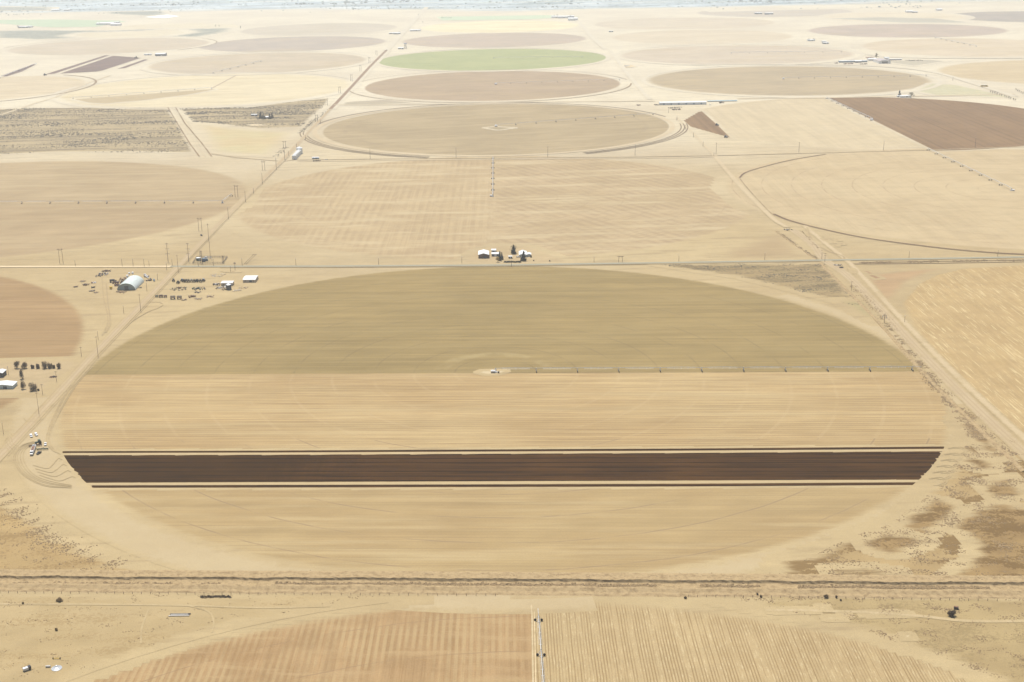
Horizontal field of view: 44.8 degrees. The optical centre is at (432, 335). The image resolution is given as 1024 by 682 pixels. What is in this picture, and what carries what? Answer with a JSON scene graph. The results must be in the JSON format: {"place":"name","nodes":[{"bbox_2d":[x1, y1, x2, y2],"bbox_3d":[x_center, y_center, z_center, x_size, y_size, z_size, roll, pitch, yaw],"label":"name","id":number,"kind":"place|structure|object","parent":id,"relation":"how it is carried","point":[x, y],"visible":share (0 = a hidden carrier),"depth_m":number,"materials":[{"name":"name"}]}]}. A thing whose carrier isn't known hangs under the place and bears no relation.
{"place":"outdoors","nodes":[
{"label":"outdoors","id":0,"kind":"place"},
{"bbox_2d":[0,6,59,10],"bbox_3d":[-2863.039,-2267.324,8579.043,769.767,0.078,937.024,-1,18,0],"label":"field","id":1,"kind":"structure","parent":0,"point":[11,8],"depth_m":8485.09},
{"bbox_2d":[0,356,92,397],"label":"field","id":2,"kind":"structure","parent":0,"point":[42,375],"depth_m":1219.17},
{"bbox_2d":[0,75,97,100],"bbox_3d":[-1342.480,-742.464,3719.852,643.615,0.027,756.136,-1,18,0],"label":"field","id":3,"kind":"structure","parent":0,"point":[14,87],"depth_m":3773.78,"materials":[{"name":"soil"}]},
{"bbox_2d":[0,270,107,420],"bbox_3d":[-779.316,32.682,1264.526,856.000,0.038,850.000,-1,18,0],"label":"field","id":4,"kind":"structure","parent":0,"point":[40,317],"depth_m":1390.14,"materials":[{"name":"red soil"}]},
{"bbox_2d":[0,19,128,27],"bbox_3d":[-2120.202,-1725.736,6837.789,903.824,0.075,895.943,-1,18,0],"label":"field","id":5,"kind":"structure","parent":0,"point":[49,23],"depth_m":6844.94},
{"bbox_2d":[45,55,110,74],"bbox_3d":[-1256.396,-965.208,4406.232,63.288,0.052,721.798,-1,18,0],"label":"field","id":6,"kind":"structure","parent":0,"point":[76,65],"depth_m":4367.55,"materials":[{"name":"soil"}]},
{"bbox_2d":[0,491,160,569],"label":"field","id":7,"kind":"structure","parent":0,"point":[14,555],"depth_m":863.69,"materials":[{"name":"soil"}]},
{"bbox_2d":[0,488,129,570],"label":"tumbleweeds","id":8,"kind":"object","parent":7,"relation":"on","point":[46,529],"visible":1,"depth_m":881.85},
{"bbox_2d":[0,265,170,266],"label":"road","id":9,"kind":"structure","parent":0,"point":[96,266],"depth_m":1621.45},
{"bbox_2d":[0,28,172,39],"bbox_3d":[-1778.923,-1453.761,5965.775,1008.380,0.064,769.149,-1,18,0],"label":"field","id":10,"kind":"structure","parent":0,"point":[42,34],"depth_m":6014.98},
{"bbox_2d":[0,107,199,154],"bbox_3d":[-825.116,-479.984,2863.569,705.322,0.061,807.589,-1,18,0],"label":"field","id":11,"kind":"structure","parent":0,"point":[107,128],"depth_m":2802.80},
{"bbox_2d":[0,108,188,153],"bbox_3d":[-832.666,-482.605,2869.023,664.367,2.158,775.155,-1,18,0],"label":"sagebrush","id":12,"kind":"object","parent":11,"relation":"on","point":[81,141],"visible":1,"depth_m":2822.70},
{"bbox_2d":[58,56,141,73],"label":"field","id":13,"kind":"structure","parent":0,"point":[106,63],"depth_m":4371.29,"materials":[{"name":"soil"}]},
{"bbox_2d":[0,37,217,55],"bbox_3d":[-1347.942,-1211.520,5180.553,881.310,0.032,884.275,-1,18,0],"label":"field","id":14,"kind":"structure","parent":0,"point":[110,46],"depth_m":5144.99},
{"bbox_2d":[0,159,264,261],"bbox_3d":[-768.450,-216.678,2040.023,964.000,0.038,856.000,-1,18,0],"label":"field","id":15,"kind":"structure","parent":0,"point":[33,227],"depth_m":2028.67,"materials":[{"name":"beige soil"}]},
{"bbox_2d":[99,10,174,15],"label":"field","id":16,"kind":"structure","parent":0,"point":[148,13],"depth_m":7617.47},
{"bbox_2d":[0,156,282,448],"bbox_3d":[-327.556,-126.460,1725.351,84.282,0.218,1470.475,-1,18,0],"label":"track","id":17,"kind":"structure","parent":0,"point":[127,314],"depth_m":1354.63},
{"bbox_2d":[70,89,218,103],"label":"field","id":18,"kind":"structure","parent":0,"point":[124,98],"depth_m":3415.18,"materials":[{"name":"soil"}]},
{"bbox_2d":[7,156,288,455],"bbox_3d":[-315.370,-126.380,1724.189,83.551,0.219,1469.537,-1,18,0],"label":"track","id":19,"kind":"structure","parent":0,"point":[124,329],"depth_m":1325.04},
{"bbox_2d":[75,23,247,37],"bbox_3d":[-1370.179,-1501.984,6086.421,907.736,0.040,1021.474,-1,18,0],"label":"field","id":20,"kind":"structure","parent":0,"point":[154,33],"depth_m":6190.35,"materials":[{"name":"soil"}]},
{"bbox_2d":[0,603,329,607],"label":"track","id":21,"kind":"structure","parent":0,"point":[159,605],"depth_m":787.78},
{"bbox_2d":[0,109,331,461],"bbox_3d":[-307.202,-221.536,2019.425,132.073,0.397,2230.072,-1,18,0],"label":"road","id":22,"kind":"structure","parent":0,"point":[26,427],"depth_m":1378.22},
{"bbox_2d":[159,27,242,37],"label":"field","id":23,"kind":"structure","parent":0,"point":[197,32],"depth_m":5845.03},
{"bbox_2d":[47,73,356,107],"bbox_3d":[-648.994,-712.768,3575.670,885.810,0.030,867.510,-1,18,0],"label":"field","id":24,"kind":"structure","parent":0,"point":[239,89],"depth_m":3562.75,"materials":[{"name":"soil"}]},
{"bbox_2d":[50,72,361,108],"bbox_3d":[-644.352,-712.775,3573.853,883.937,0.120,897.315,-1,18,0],"label":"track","id":25,"kind":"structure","parent":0,"point":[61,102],"depth_m":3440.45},
{"bbox_2d":[0,591,433,681],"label":"field","id":26,"kind":"structure","parent":0,"point":[82,631],"depth_m":767.44,"materials":[{"name":"soil"}]},
{"bbox_2d":[2,593,384,678],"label":"brown weeds","id":27,"kind":"object","parent":26,"relation":"on","point":[120,622],"visible":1,"depth_m":771.36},
{"bbox_2d":[66,602,388,681],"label":"track","id":28,"kind":"structure","parent":0,"point":[219,633],"depth_m":753.52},
{"bbox_2d":[189,122,300,156],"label":"field","id":29,"kind":"structure","parent":0,"point":[227,140],"depth_m":2637.04,"materials":[{"name":"beige soil"}]},
{"bbox_2d":[175,98,333,128],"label":"field","id":30,"kind":"structure","parent":0,"point":[298,117],"depth_m":3010.61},
{"bbox_2d":[179,99,324,127],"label":"sagebrush","id":31,"kind":"object","parent":30,"relation":"on","point":[224,122],"visible":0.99,"depth_m":3041.28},
{"bbox_2d":[138,52,372,73],"bbox_3d":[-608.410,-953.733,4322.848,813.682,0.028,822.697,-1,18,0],"label":"field","id":32,"kind":"structure","parent":0,"point":[290,62],"depth_m":4302.29,"materials":[{"name":"soil"}]},
{"bbox_2d":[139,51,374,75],"bbox_3d":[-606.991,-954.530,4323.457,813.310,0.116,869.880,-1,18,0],"label":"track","id":33,"kind":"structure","parent":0,"point":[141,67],"depth_m":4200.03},
{"bbox_2d":[192,36,391,52],"bbox_3d":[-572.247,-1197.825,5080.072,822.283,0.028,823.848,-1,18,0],"label":"field","id":34,"kind":"structure","parent":0,"point":[293,44],"depth_m":5040.71,"materials":[{"name":"grey soil"}]},
{"bbox_2d":[7,391,596,613],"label":"track","id":35,"kind":"structure","parent":0,"point":[80,503],"depth_m":880.95,"materials":[{"name":"soil"}]},
{"bbox_2d":[233,22,403,35],"bbox_3d":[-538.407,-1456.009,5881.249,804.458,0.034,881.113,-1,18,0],"label":"field","id":36,"kind":"structure","parent":0,"point":[319,29],"depth_m":5848.28,"materials":[{"name":"soil"}]},
{"bbox_2d":[328,50,387,108],"bbox_3d":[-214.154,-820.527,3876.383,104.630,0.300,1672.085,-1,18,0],"label":"road","id":37,"kind":"structure","parent":0,"point":[338,100],"depth_m":3661.84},
{"bbox_2d":[333,50,390,108],"bbox_3d":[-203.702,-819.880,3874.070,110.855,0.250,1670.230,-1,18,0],"label":"road","id":38,"kind":"structure","parent":0,"point":[360,80],"depth_m":3686.58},
{"bbox_2d":[340,99,420,105],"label":"field","id":39,"kind":"structure","parent":0,"point":[382,101],"depth_m":3188.13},
{"bbox_2d":[384,7,427,49],"bbox_3d":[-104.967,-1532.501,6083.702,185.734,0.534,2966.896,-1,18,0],"label":"road","id":40,"kind":"structure","parent":0,"point":[392,43],"depth_m":5635.97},
{"bbox_2d":[344,101,617,104],"bbox_3d":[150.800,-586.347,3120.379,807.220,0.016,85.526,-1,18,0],"label":"track","id":41,"kind":"structure","parent":0,"point":[471,103],"depth_m":3123.14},
{"bbox_2d":[358,70,627,101],"bbox_3d":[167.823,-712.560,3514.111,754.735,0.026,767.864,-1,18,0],"label":"field","id":42,"kind":"structure","parent":0,"point":[465,86],"depth_m":3471.06,"materials":[{"name":"brown soil"}]},
{"bbox_2d":[396,32,591,48],"bbox_3d":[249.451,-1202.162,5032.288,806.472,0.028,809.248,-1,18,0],"label":"field","id":43,"kind":"structure","parent":0,"point":[495,40],"depth_m":4999.39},
{"bbox_2d":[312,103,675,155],"bbox_3d":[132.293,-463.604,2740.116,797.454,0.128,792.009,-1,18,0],"label":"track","id":44,"kind":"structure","parent":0,"point":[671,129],"depth_m":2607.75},
{"bbox_2d":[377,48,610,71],"bbox_3d":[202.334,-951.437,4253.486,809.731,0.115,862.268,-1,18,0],"label":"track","id":45,"kind":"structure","parent":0,"point":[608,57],"depth_m":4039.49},
{"bbox_2d":[378,48,611,70],"bbox_3d":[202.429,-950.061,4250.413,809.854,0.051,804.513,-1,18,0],"label":"field","id":46,"kind":"structure","parent":0,"point":[497,59],"depth_m":4217.88,"materials":[{"name":"plant"}]},
{"bbox_2d":[221,154,769,264],"bbox_3d":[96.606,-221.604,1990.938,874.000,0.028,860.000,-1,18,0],"label":"field","id":47,"kind":"structure","parent":0,"point":[412,212],"depth_m":1903.24,"materials":[{"name":"soil"}]},
{"bbox_2d":[318,103,679,156],"bbox_3d":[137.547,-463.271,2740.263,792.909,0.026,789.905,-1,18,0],"label":"field","id":48,"kind":"structure","parent":0,"point":[449,130],"depth_m":2688.14,"materials":[{"name":"soil"}]},
{"bbox_2d":[414,20,585,32],"bbox_3d":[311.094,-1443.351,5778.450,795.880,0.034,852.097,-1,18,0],"label":"field","id":49,"kind":"structure","parent":0,"point":[505,26],"depth_m":5752.30,"materials":[{"name":"soil"}]},
{"bbox_2d":[55,262,949,572],"bbox_3d":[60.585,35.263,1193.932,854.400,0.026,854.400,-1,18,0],"label":"field","id":50,"kind":"structure","parent":0,"point":[393,356],"depth_m":1120.20,"materials":[{"name":"beige soil"}]},
{"bbox_2d":[473,369,510,375],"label":"pivot pad","id":51,"kind":"structure","parent":50,"relation":"on","point":[484,372],"depth_m":1193.89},
{"bbox_2d":[495,365,920,372],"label":"sprinkler line","id":52,"kind":"object","parent":50,"relation":"on","point":[702,367],"visible":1,"depth_m":1181.53,"materials":[{"name":"metal"}]},
{"bbox_2d":[64,451,941,483],"bbox_3d":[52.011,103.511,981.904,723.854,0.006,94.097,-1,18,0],"label":"field","id":53,"kind":"structure","parent":0,"point":[605,467],"depth_m":979.42,"materials":[{"name":"soil"}]},
{"bbox_2d":[90,479,915,490],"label":"field","id":54,"kind":"structure","parent":0,"point":[545,486],"depth_m":945.16,"materials":[{"name":"soil"}]},
{"bbox_2d":[61,444,944,455],"bbox_3d":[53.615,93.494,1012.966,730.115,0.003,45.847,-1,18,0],"label":"field","id":55,"kind":"structure","parent":0,"point":[588,448],"depth_m":1013.41,"materials":[{"name":"soil"}]},
{"bbox_2d":[88,480,918,484],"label":"track","id":56,"kind":"structure","parent":0,"point":[503,482],"depth_m":951.64,"materials":[{"name":"soil"}]},
{"bbox_2d":[297,156,712,161],"bbox_3d":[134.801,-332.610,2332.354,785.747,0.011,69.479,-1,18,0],"label":"track","id":57,"kind":"structure","parent":0,"point":[512,158],"depth_m":2332.09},
{"bbox_2d":[70,449,948,454],"bbox_3d":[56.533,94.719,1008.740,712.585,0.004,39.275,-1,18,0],"label":"track","id":58,"kind":"structure","parent":0,"point":[550,452],"depth_m":1007.12,"materials":[{"name":"soil"}]},
{"bbox_2d":[434,15,584,20],"bbox_3d":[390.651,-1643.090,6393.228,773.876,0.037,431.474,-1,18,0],"label":"field","id":59,"kind":"structure","parent":0,"point":[503,17],"depth_m":6386.47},
{"bbox_2d":[0,5,1023,569],"bbox_3d":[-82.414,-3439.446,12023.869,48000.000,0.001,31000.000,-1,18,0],"label":"ground","id":60,"kind":"structure","parent":0,"point":[72,269],"depth_m":2415.76,"materials":[{"name":"soil"}]},
{"bbox_2d":[117,275,143,289],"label":"arched barn","id":61,"kind":"structure","parent":60,"relation":"on","point":[133,282],"depth_m":1514.25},
{"bbox_2d":[0,569,1023,598],"bbox_3d":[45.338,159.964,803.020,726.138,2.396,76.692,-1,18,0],"label":"ditch","id":62,"kind":"object","parent":60,"relation":"on","point":[770,584],"visible":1,"depth_m":802.67,"materials":[{"name":"soil"}]},
{"bbox_2d":[12,581,989,589],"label":"ditch weeds","id":63,"kind":"object","parent":62,"relation":"in","point":[936,587],"visible":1,"depth_m":798.20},
{"bbox_2d":[659,101,705,104],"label":"long barn","id":64,"kind":"structure","parent":60,"relation":"on","point":[681,102],"depth_m":3009.03,"materials":[{"name":"metal"}]},
{"bbox_2d":[804,412,1023,579],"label":"brown weeds","id":65,"kind":"object","parent":60,"relation":"on","point":[950,524],"visible":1,"depth_m":860.72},
{"bbox_2d":[0,0,1023,16],"bbox_3d":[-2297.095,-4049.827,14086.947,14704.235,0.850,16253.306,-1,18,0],"label":"field","id":66,"kind":"structure","parent":0,"point":[446,7],"depth_m":7408.20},
{"bbox_2d":[0,0,851,6],"bbox_3d":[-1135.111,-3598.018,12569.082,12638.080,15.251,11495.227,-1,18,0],"label":"woodland","id":67,"kind":"object","parent":66,"relation":"on","point":[347,1],"visible":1,"depth_m":8318.50,"materials":[{"name":"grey plant"}]},
{"bbox_2d":[0,0,959,14],"bbox_3d":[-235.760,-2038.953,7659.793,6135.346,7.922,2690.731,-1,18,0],"label":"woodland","id":68,"kind":"object","parent":66,"relation":"on","point":[457,6],"visible":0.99,"depth_m":7468.12,"materials":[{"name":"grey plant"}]},
{"bbox_2d":[454,243,579,263],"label":"farmyard ground","id":69,"kind":"structure","parent":0,"point":[539,254],"depth_m":1623.88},
{"bbox_2d":[94,596,964,681],"bbox_3d":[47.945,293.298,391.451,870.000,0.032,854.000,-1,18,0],"label":"field","id":70,"kind":"structure","parent":0,"point":[651,639],"depth_m":727.11,"materials":[{"name":"soil"}]},
{"bbox_2d":[170,256,1023,267],"bbox_3d":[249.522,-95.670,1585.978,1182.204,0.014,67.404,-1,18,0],"label":"road","id":71,"kind":"structure","parent":0,"point":[587,263],"depth_m":1577.83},
{"bbox_2d":[608,50,651,98],"bbox_3d":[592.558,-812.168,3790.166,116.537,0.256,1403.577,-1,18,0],"label":"road","id":72,"kind":"structure","parent":0,"point":[632,79],"depth_m":3621.50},
{"bbox_2d":[306,146,1023,159],"bbox_3d":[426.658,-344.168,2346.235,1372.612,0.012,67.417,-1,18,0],"label":"road","id":73,"kind":"structure","parent":0,"point":[656,156],"depth_m":2326.69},
{"bbox_2d":[586,17,782,29],"bbox_3d":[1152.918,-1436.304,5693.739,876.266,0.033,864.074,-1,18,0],"label":"field","id":74,"kind":"structure","parent":0,"point":[670,23],"depth_m":5670.16,"materials":[{"name":"soil"}]},
{"bbox_2d":[603,29,801,44],"bbox_3d":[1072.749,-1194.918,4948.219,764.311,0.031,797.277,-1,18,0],"label":"field","id":75,"kind":"structure","parent":0,"point":[701,36],"depth_m":4920.83,"materials":[{"name":"soil"}]},
{"bbox_2d":[682,110,733,137],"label":"field","id":76,"kind":"structure","parent":0,"point":[702,120],"depth_m":2702.76,"materials":[{"name":"red soil"}]},
{"bbox_2d":[610,44,866,64],"bbox_3d":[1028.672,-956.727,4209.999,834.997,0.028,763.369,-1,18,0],"label":"field","id":77,"kind":"structure","parent":0,"point":[747,54],"depth_m":4183.59,"materials":[{"name":"beige soil"}]},
{"bbox_2d":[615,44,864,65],"bbox_3d":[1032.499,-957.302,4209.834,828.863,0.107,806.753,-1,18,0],"label":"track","id":78,"kind":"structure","parent":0,"point":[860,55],"depth_m":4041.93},
{"bbox_2d":[510,294,971,598],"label":"track","id":79,"kind":"structure","parent":0,"point":[745,564],"depth_m":867.08,"materials":[{"name":"soil"}]},
{"bbox_2d":[713,156,789,226],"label":"road","id":80,"kind":"structure","parent":0,"point":[753,199],"depth_m":1971.20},
{"bbox_2d":[648,262,862,302],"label":"field","id":81,"kind":"structure","parent":0,"point":[754,274],"depth_m":1503.51,"materials":[{"name":"beige soil"}]},
{"bbox_2d":[665,263,863,304],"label":"grass tufts","id":82,"kind":"object","parent":81,"relation":"on","point":[774,275],"visible":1,"depth_m":1509.97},
{"bbox_2d":[706,229,817,263],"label":"field","id":83,"kind":"structure","parent":0,"point":[767,244],"depth_m":1629.82,"materials":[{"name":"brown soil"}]},
{"bbox_2d":[690,9,860,16],"bbox_3d":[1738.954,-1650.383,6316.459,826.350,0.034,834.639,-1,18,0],"label":"field","id":84,"kind":"structure","parent":0,"point":[795,13],"depth_m":6220.33,"materials":[{"name":"soil"}]},
{"bbox_2d":[636,65,945,96],"bbox_3d":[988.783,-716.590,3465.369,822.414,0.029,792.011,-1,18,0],"label":"field","id":85,"kind":"structure","parent":0,"point":[769,81],"depth_m":3427.81,"materials":[{"name":"soil"}]},
{"bbox_2d":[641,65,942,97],"bbox_3d":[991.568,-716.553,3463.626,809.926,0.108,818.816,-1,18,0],"label":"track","id":86,"kind":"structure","parent":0,"point":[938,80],"depth_m":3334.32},
{"bbox_2d":[763,606,822,614],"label":"field","id":87,"kind":"structure","parent":0,"point":[788,612],"depth_m":762.64,"materials":[{"name":"soil"}]},
{"bbox_2d":[818,614,849,622],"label":"bare ground","id":88,"kind":"structure","parent":0,"point":[829,618],"depth_m":753.02,"materials":[{"name":"soil"}]},
{"bbox_2d":[683,64,1015,95],"bbox_3d":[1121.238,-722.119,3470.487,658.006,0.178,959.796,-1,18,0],"label":"track","id":89,"kind":"structure","parent":0,"point":[986,87],"depth_m":3538.42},
{"bbox_2d":[676,96,1023,149],"bbox_3d":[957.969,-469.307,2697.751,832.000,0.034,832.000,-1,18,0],"label":"field","id":90,"kind":"structure","parent":0,"point":[819,123],"depth_m":2653.43,"materials":[{"name":"soil"}]},
{"bbox_2d":[827,297,888,325],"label":"field","id":91,"kind":"structure","parent":0,"point":[858,312],"depth_m":1363.15,"materials":[{"name":"soil"}]},
{"bbox_2d":[700,596,1023,681],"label":"field","id":92,"kind":"structure","parent":0,"point":[1001,662],"depth_m":740.96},
{"bbox_2d":[740,597,1023,678],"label":"brown weeds","id":93,"kind":"object","parent":92,"relation":"on","point":[934,608],"visible":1,"depth_m":749.24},
{"bbox_2d":[814,562,913,574],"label":"bare ground","id":94,"kind":"structure","parent":0,"point":[861,569],"depth_m":811.33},
{"bbox_2d":[708,147,1023,253],"bbox_3d":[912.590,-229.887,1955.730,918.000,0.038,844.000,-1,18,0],"label":"field","id":95,"kind":"structure","parent":0,"point":[920,196],"depth_m":1949.37,"materials":[{"name":"soil"}]},
{"bbox_2d":[738,94,1004,98],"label":"track","id":96,"kind":"structure","parent":0,"point":[874,96],"depth_m":3065.44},
{"bbox_2d":[750,404,1023,574],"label":"bare ground","id":97,"kind":"structure","parent":0,"point":[789,560],"depth_m":852.83,"materials":[{"name":"soil"}]},
{"bbox_2d":[847,528,941,559],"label":"scrub patch","id":98,"kind":"structure","parent":97,"relation":"on","point":[890,548],"depth_m":843.75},
{"bbox_2d":[885,495,963,536],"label":"scrub patch","id":99,"kind":"structure","parent":97,"relation":"on","point":[916,520],"depth_m":884.14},
{"bbox_2d":[933,500,1023,575],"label":"scrub patch","id":100,"kind":"structure","parent":97,"relation":"on","point":[979,551],"depth_m":847.71,"materials":[{"name":"soil"}]},
{"bbox_2d":[954,453,1005,473],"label":"scrub patch","id":101,"kind":"structure","parent":97,"relation":"on","point":[981,462],"depth_m":963.64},
{"bbox_2d":[949,418,1021,462],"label":"scrub patch","id":102,"kind":"structure","parent":97,"relation":"on","point":[985,447],"depth_m":1006.70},
{"bbox_2d":[965,472,1023,501],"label":"scrub patch","id":103,"kind":"structure","parent":97,"relation":"on","point":[988,490],"depth_m":923.55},
{"bbox_2d":[857,609,918,618],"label":"bare ground","id":104,"kind":"structure","parent":0,"point":[871,616],"depth_m":756.31,"materials":[{"name":"soil"}]},
{"bbox_2d":[765,608,1023,622],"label":"track","id":105,"kind":"structure","parent":0,"point":[900,614],"depth_m":756.75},
{"bbox_2d":[817,12,974,22],"bbox_3d":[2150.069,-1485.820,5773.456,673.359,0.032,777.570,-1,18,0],"label":"field","id":106,"kind":"structure","parent":0,"point":[959,17],"depth_m":5846.50,"materials":[{"name":"soil"}]},
{"bbox_2d":[773,214,1023,254],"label":"track","id":107,"kind":"structure","parent":0,"point":[889,241],"depth_m":1658.30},
{"bbox_2d":[826,17,975,22],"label":"field","id":108,"kind":"structure","parent":0,"point":[908,20],"depth_m":5559.35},
{"bbox_2d":[789,229,1023,460],"bbox_3d":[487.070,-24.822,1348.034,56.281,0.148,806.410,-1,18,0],"label":"road","id":109,"kind":"structure","parent":0,"point":[972,404],"depth_m":1199.91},
{"bbox_2d":[896,631,919,641],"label":"bare ground","id":110,"kind":"structure","parent":0,"point":[907,636],"depth_m":732.92,"materials":[{"name":"soil"}]},
{"bbox_2d":[799,23,1017,37],"bbox_3d":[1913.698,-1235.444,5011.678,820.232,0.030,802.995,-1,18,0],"label":"field","id":111,"kind":"structure","parent":0,"point":[907,30],"depth_m":4984.44,"materials":[{"name":"soil"}]},
{"bbox_2d":[854,264,966,309],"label":"field","id":112,"kind":"structure","parent":0,"point":[896,287],"depth_m":1476.13,"materials":[{"name":"beige soil"}]},
{"bbox_2d":[801,225,1023,442],"bbox_3d":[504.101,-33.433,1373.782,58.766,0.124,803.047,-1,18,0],"label":"road","id":113,"kind":"structure","parent":0,"point":[1010,425],"depth_m":1224.90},
{"bbox_2d":[890,59,949,66],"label":"field","id":114,"kind":"structure","parent":0,"point":[917,62],"depth_m":3821.78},
{"bbox_2d":[819,262,1023,471],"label":"bank","id":115,"kind":"structure","parent":0,"point":[956,406],"depth_m":1155.98,"materials":[{"name":"soil"}]},
{"bbox_2d":[850,285,1021,461],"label":"canal weeds","id":116,"kind":"object","parent":115,"relation":"on","point":[920,363],"visible":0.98,"depth_m":1119.35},
{"bbox_2d":[825,96,1023,151],"bbox_3d":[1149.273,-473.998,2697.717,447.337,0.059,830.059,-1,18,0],"label":"field","id":117,"kind":"structure","parent":0,"point":[948,125],"depth_m":2664.34,"materials":[{"name":"red soil"}]},
{"bbox_2d":[851,37,1023,57],"bbox_3d":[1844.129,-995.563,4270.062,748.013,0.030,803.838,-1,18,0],"label":"field","id":118,"kind":"structure","parent":0,"point":[984,48],"depth_m":4275.00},
{"bbox_2d":[896,262,1023,431],"bbox_3d":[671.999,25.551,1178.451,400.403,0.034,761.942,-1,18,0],"label":"field","id":119,"kind":"structure","parent":0,"point":[967,323],"depth_m":1303.51,"materials":[{"name":"soil"}]},
{"bbox_2d":[910,83,1018,97],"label":"field","id":120,"kind":"structure","parent":0,"point":[957,89],"depth_m":3136.57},
{"bbox_2d":[924,59,1023,84],"bbox_3d":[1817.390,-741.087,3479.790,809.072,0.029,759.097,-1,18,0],"label":"field","id":121,"kind":"structure","parent":0,"point":[1009,71],"depth_m":3558.93,"materials":[{"name":"soil"}]},
{"bbox_2d":[951,11,1023,22],"bbox_3d":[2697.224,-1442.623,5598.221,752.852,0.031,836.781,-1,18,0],"label":"field","id":122,"kind":"structure","parent":0,"point":[1003,16],"depth_m":5665.23,"materials":[{"name":"soil"}]},
{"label":"track","id":123,"kind":"structure","parent":0,"visible":0},
{"bbox_2d":[861,259,1023,262],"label":"road weeds","id":124,"kind":"object","parent":123,"relation":"on","point":[952,260],"visible":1,"depth_m":1548.98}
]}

